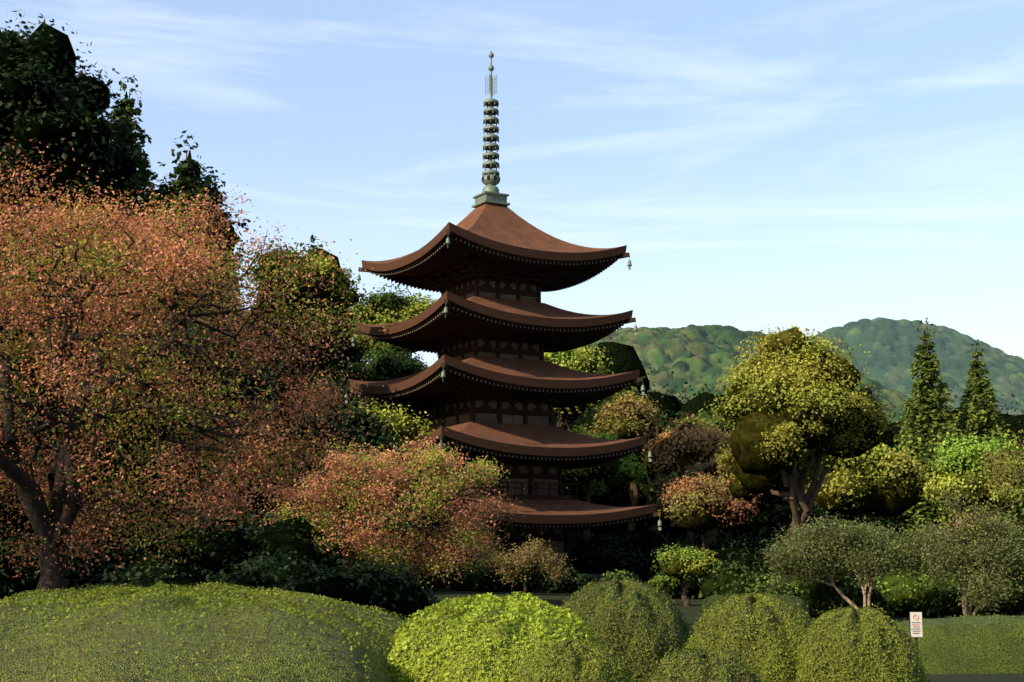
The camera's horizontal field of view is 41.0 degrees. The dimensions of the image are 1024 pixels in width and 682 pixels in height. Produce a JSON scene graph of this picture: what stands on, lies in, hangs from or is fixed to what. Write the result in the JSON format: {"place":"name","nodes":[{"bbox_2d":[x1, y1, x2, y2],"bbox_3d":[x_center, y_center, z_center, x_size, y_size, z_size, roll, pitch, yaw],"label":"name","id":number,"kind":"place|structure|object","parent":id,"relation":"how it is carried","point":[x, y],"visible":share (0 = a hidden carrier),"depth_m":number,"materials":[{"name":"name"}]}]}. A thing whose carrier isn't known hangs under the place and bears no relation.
{"place":"outdoors","nodes":[
{"label":"outdoors","id":0,"kind":"place"},
{"bbox_2d":[0,0,1023,366],"label":"sky","id":1,"kind":"structure","parent":0,"point":[819,165],"materials":[{"name":"blue"}]},
{"bbox_2d":[97,439,1023,681],"bbox_3d":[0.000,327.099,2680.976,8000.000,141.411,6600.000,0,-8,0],"label":"ground","id":2,"kind":"structure","parent":0,"point":[692,612],"depth_m":56.50,"materials":[{"name":"green plant"}]},
{"bbox_2d":[0,230,79,285],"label":"tree","id":3,"kind":"object","parent":2,"relation":"on","point":[19,263],"visible":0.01,"depth_m":87.04,"materials":[{"name":"green plant"}]},
{"bbox_2d":[0,358,80,531],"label":"tree","id":4,"kind":"object","parent":2,"relation":"on","point":[14,520],"visible":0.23,"depth_m":42.16,"materials":[{"name":"green plant"}]},
{"bbox_2d":[0,11,140,280],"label":"tree","id":5,"kind":"object","parent":2,"relation":"on","point":[50,99],"visible":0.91,"depth_m":75.48,"materials":[{"name":"green plant"}]},
{"bbox_2d":[0,260,160,423],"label":"tree","id":6,"kind":"object","parent":2,"relation":"on","point":[43,391],"visible":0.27,"depth_m":54.77,"materials":[{"name":"green plant"}]},
{"bbox_2d":[50,74,163,349],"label":"cypress tree","id":7,"kind":"object","parent":2,"relation":"on","point":[141,176],"visible":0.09,"depth_m":83.86,"materials":[{"name":"green plant"}]},
{"bbox_2d":[56,161,251,286],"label":"tree","id":8,"kind":"object","parent":2,"relation":"on","point":[163,189],"visible":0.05,"depth_m":86.62,"materials":[{"name":"green plant"}]},
{"bbox_2d":[88,304,284,493],"bbox_3d":[-14.134,3.999,59.286,7.062,11.931,9.222,-5,-10,32],"label":"tree","id":9,"kind":"object","parent":2,"relation":"on","point":[245,381],"visible":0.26,"depth_m":57.83,"materials":[{"name":"brown plant"}]},
{"bbox_2d":[99,130,277,512],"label":"cedar tree","id":10,"kind":"object","parent":2,"relation":"on","point":[188,171],"visible":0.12,"depth_m":73.03,"materials":[{"name":"green plant"}]},
{"bbox_2d":[0,137,393,592],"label":"cherry tree","id":11,"kind":"object","parent":2,"relation":"on","point":[52,524],"visible":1,"depth_m":29.05,"materials":[{"name":"orange plant"}]},
{"bbox_2d":[0,580,406,681],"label":"hedge","id":12,"kind":"object","parent":2,"relation":"on","point":[159,631],"visible":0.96,"depth_m":10.01,"materials":[{"name":"green plant"}]},
{"bbox_2d":[0,381,412,579],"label":"dark shrub","id":13,"kind":"object","parent":2,"relation":"on","point":[244,542],"visible":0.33,"depth_m":49.47,"materials":[{"name":"green plant"}]},
{"bbox_2d":[0,508,436,620],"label":"dark shrub","id":14,"kind":"object","parent":2,"relation":"on","point":[287,565],"visible":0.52,"depth_m":38.92,"materials":[{"name":"green plant"}]},
{"bbox_2d":[204,169,272,485],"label":"cedar tree","id":15,"kind":"object","parent":2,"relation":"on","point":[221,197],"visible":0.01,"depth_m":93.92,"materials":[{"name":"green plant"}]},
{"bbox_2d":[245,306,288,391],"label":"tree","id":16,"kind":"object","parent":2,"relation":"on","point":[277,361],"depth_m":117.63,"materials":[{"name":"brown plant"}]},
{"bbox_2d":[259,235,343,518],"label":"cedar tree","id":17,"kind":"object","parent":2,"relation":"on","point":[331,362],"visible":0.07,"depth_m":96.17,"materials":[{"name":"green plant"}]},
{"bbox_2d":[234,239,374,510],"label":"tree","id":18,"kind":"object","parent":2,"relation":"on","point":[353,299],"visible":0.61,"depth_m":86.09,"materials":[{"name":"green plant"}]},
{"bbox_2d":[261,333,371,399],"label":"tree","id":19,"kind":"object","parent":2,"relation":"on","point":[349,352],"visible":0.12,"depth_m":110.92,"materials":[{"name":"brown plant"}]},
{"bbox_2d":[210,389,426,552],"bbox_3d":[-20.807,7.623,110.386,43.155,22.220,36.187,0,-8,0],"label":"shrub","id":20,"kind":"object","parent":2,"relation":"on","point":[260,498],"visible":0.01,"depth_m":96.72,"materials":[{"name":"green plant"}]},
{"bbox_2d":[256,374,384,456],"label":"tree","id":21,"kind":"object","parent":2,"relation":"on","point":[280,398],"visible":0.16,"depth_m":86.23,"materials":[{"name":"brown plant"}]},
{"bbox_2d":[255,397,406,530],"bbox_3d":[-8.518,7.300,64.383,7.039,9.502,6.530,0,-8,0],"label":"tree","id":22,"kind":"object","parent":2,"relation":"on","point":[376,437],"visible":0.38,"depth_m":64.11,"materials":[{"name":"green plant"}]},
{"bbox_2d":[344,341,428,489],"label":"tree","id":23,"kind":"object","parent":2,"relation":"on","point":[384,366],"visible":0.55,"depth_m":103.10,"materials":[{"name":"green plant"}]},
{"bbox_2d":[343,282,435,360],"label":"tree","id":24,"kind":"object","parent":2,"relation":"on","point":[393,307],"visible":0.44,"depth_m":115.66,"materials":[{"name":"green plant"}]},
{"bbox_2d":[256,429,524,587],"bbox_3d":[-4.579,6.766,51.253,10.152,7.143,7.497,0,-8,0],"label":"cherry tree","id":25,"kind":"object","parent":2,"relation":"on","point":[437,461],"visible":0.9,"depth_m":50.77,"materials":[{"name":"orange plant"}]},
{"bbox_2d":[351,398,448,536],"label":"tree","id":26,"kind":"object","parent":2,"relation":"on","point":[404,422],"visible":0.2,"depth_m":74.20,"materials":[{"name":"green plant"}]},
{"bbox_2d":[361,535,476,590],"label":"shrub","id":27,"kind":"object","parent":2,"relation":"on","point":[433,583],"visible":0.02,"depth_m":66.71,"materials":[{"name":"green plant"}]},
{"bbox_2d":[384,592,604,681],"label":"bright hedge","id":28,"kind":"object","parent":2,"relation":"on","point":[488,637],"visible":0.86,"depth_m":10.97,"materials":[{"name":"green plant"}]},
{"bbox_2d":[342,51,661,581],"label":"pagoda","id":29,"kind":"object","parent":2,"relation":"on","point":[489,327],"visible":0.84,"depth_m":77.60,"materials":[{"name":"brown wood"}]},
{"bbox_2d":[486,533,575,593],"bbox_3d":[0.636,10.555,64.153,4.853,3.320,3.296,0,-8,0],"label":"tree","id":30,"kind":"object","parent":2,"relation":"on","point":[527,557],"visible":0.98,"depth_m":63.82,"materials":[{"name":"brown plant"}]},
{"bbox_2d":[432,561,644,592],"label":"hedge","id":31,"kind":"object","parent":2,"relation":"on","point":[488,583],"visible":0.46,"depth_m":67.84,"materials":[{"name":"green plant"}]},
{"bbox_2d":[511,638,632,681],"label":"bush","id":32,"kind":"object","parent":2,"relation":"on","point":[574,660],"visible":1,"depth_m":10.12,"materials":[{"name":"green plant"}]},
{"bbox_2d":[544,342,624,430],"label":"tree","id":33,"kind":"object","parent":2,"relation":"on","point":[581,359],"visible":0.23,"depth_m":104.92,"materials":[{"name":"green plant"}]},
{"bbox_2d":[553,398,615,428],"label":"tree","id":34,"kind":"object","parent":2,"relation":"on","point":[591,414],"visible":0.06,"depth_m":120.42,"materials":[{"name":"green plant"}]},
{"bbox_2d":[562,423,654,537],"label":"tree","id":35,"kind":"object","parent":2,"relation":"on","point":[616,476],"visible":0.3,"depth_m":91.39,"materials":[{"name":"green plant"}]},
{"bbox_2d":[560,577,691,681],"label":"bush","id":36,"kind":"object","parent":2,"relation":"on","point":[638,629],"visible":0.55,"depth_m":14.16,"materials":[{"name":"green plant"}]},
{"bbox_2d":[584,386,675,530],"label":"tree","id":37,"kind":"object","parent":2,"relation":"on","point":[625,417],"visible":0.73,"depth_m":98.46,"materials":[{"name":"green plant"}]},
{"bbox_2d":[646,543,721,605],"bbox_3d":[6.964,9.581,55.202,3.090,2.852,2.351,-5,-10,28],"label":"tree","id":38,"kind":"object","parent":2,"relation":"on","point":[681,568],"visible":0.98,"depth_m":54.74,"materials":[{"name":"green plant"}]},
{"bbox_2d":[636,413,732,544],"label":"tree","id":39,"kind":"object","parent":2,"relation":"on","point":[689,443],"visible":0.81,"depth_m":94.21,"materials":[{"name":"brown plant"}]},
{"bbox_2d":[639,455,732,542],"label":"tree","id":40,"kind":"object","parent":2,"relation":"on","point":[668,525],"visible":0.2,"depth_m":82.66,"materials":[{"name":"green plant"}]},
{"bbox_2d":[657,409,727,432],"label":"tree","id":41,"kind":"object","parent":2,"relation":"on","point":[679,413],"visible":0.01,"depth_m":123.33,"materials":[{"name":"green plant"}]},
{"bbox_2d":[664,410,735,534],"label":"tree","id":42,"kind":"object","parent":2,"relation":"on","point":[710,419],"visible":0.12,"depth_m":102.91,"materials":[{"name":"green plant"}]},
{"bbox_2d":[642,645,765,681],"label":"bush","id":43,"kind":"object","parent":2,"relation":"on","point":[697,664],"visible":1,"depth_m":9.84,"materials":[{"name":"green plant"}]},
{"bbox_2d":[656,471,763,548],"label":"tree","id":44,"kind":"object","parent":2,"relation":"on","point":[701,507],"visible":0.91,"depth_m":68.10,"materials":[{"name":"brown plant"}]},
{"bbox_2d":[570,515,896,583],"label":"hedge","id":45,"kind":"object","parent":2,"relation":"on","point":[630,551],"visible":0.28,"depth_m":82.64,"materials":[{"name":"green plant"}]},
{"bbox_2d":[684,592,812,681],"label":"bush","id":46,"kind":"object","parent":2,"relation":"on","point":[760,633],"visible":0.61,"depth_m":12.31,"materials":[{"name":"green plant"}]},
{"bbox_2d":[699,592,810,621],"bbox_3d":[7.074,8.319,39.795,3.269,2.025,1.330,0,-8,0],"label":"hedge","id":47,"kind":"object","parent":2,"relation":"on","point":[708,602],"visible":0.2,"depth_m":39.49,"materials":[{"name":"green plant"}]},
{"bbox_2d":[544,342,1023,495],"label":"treeline","id":48,"kind":"object","parent":2,"relation":"on","point":[625,358],"visible":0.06,"depth_m":135.32,"materials":[{"name":"green plant"}]},
{"bbox_2d":[564,416,1023,543],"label":"treeline","id":49,"kind":"object","parent":2,"relation":"on","point":[616,499],"visible":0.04,"depth_m":109.13,"materials":[{"name":"green plant"}]},
{"bbox_2d":[698,324,902,573],"bbox_3d":[12.093,5.268,57.275,8.222,12.292,7.323,-3,-9,20],"label":"tree","id":50,"kind":"object","parent":2,"relation":"on","point":[795,407],"visible":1,"depth_m":56.56,"materials":[{"name":"green plant"}]},
{"bbox_2d":[650,545,994,598],"bbox_3d":[18.683,11.646,66.453,24.426,3.428,15.438,0,-8,0],"label":"shrub","id":51,"kind":"object","parent":2,"relation":"on","point":[731,570],"visible":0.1,"depth_m":62.23,"materials":[{"name":"green plant"}]},
{"bbox_2d":[745,511,926,608],"bbox_3d":[10.664,7.437,44.206,5.703,3.853,4.252,0,-8,0],"label":"tree","id":52,"kind":"object","parent":2,"relation":"on","point":[868,550],"visible":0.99,"depth_m":43.97,"materials":[{"name":"green plant"}]},
{"bbox_2d":[792,603,930,681],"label":"bush","id":53,"kind":"object","parent":2,"relation":"on","point":[862,644],"visible":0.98,"depth_m":11.77,"materials":[{"name":"green plant"}]},
{"bbox_2d":[805,442,933,526],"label":"tree","id":54,"kind":"object","parent":2,"relation":"on","point":[886,482],"visible":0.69,"depth_m":78.12,"materials":[{"name":"green plant"}]},
{"bbox_2d":[720,567,1023,617],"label":"shrub","id":55,"kind":"object","parent":2,"relation":"on","point":[895,595],"visible":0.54,"depth_m":47.09,"materials":[{"name":"green plant"}]},
{"bbox_2d":[733,489,1023,544],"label":"shrub","id":56,"kind":"object","parent":2,"relation":"on","point":[781,514],"visible":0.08,"depth_m":102.36,"materials":[{"name":"green plant"}]},
{"bbox_2d":[909,611,922,655],"bbox_3d":[6.800,5.260,22.971,0.218,1.415,0.074,0,-8,0],"label":"sign post","id":57,"kind":"object","parent":2,"relation":"on","point":[916,624],"visible":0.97,"depth_m":23.01,"materials":[{"name":"metal"}]},
{"bbox_2d":[885,317,965,547],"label":"tree","id":58,"kind":"object","parent":2,"relation":"on","point":[928,416],"visible":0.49,"depth_m":94.40,"materials":[{"name":"green plant"}]},
{"bbox_2d":[890,403,1016,458],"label":"tree","id":59,"kind":"object","parent":2,"relation":"on","point":[953,432],"visible":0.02,"depth_m":108.09,"materials":[{"name":"green plant"}]},
{"bbox_2d":[892,477,1023,616],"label":"tree","id":60,"kind":"object","parent":2,"relation":"on","point":[950,554],"visible":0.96,"depth_m":42.40,"materials":[{"name":"green plant"}]},
{"bbox_2d":[894,613,1023,673],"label":"hedge","id":61,"kind":"object","parent":2,"relation":"on","point":[980,644],"visible":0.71,"depth_m":24.55,"materials":[{"name":"green plant"}]},
{"bbox_2d":[919,429,1023,524],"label":"tree","id":62,"kind":"object","parent":2,"relation":"on","point":[958,462],"visible":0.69,"depth_m":68.47,"materials":[{"name":"green plant"}]},
{"bbox_2d":[939,422,1023,578],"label":"tree","id":63,"kind":"object","parent":2,"relation":"on","point":[1014,473],"visible":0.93,"depth_m":42.51,"materials":[{"name":"green plant"}]},
{"bbox_2d":[955,339,1023,534],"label":"tree","id":64,"kind":"object","parent":2,"relation":"on","point":[980,414],"visible":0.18,"depth_m":95.78,"materials":[{"name":"green plant"}]},
{"bbox_2d":[426,324,917,425],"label":"forest hill","id":65,"kind":"structure","parent":0,"point":[696,357],"depth_m":408.74,"materials":[{"name":"green plant"}]},
{"bbox_2d":[806,317,1023,414],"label":"forest hill","id":66,"kind":"structure","parent":0,"point":[890,345],"depth_m":845.30,"materials":[{"name":"green plant"}]}
]}

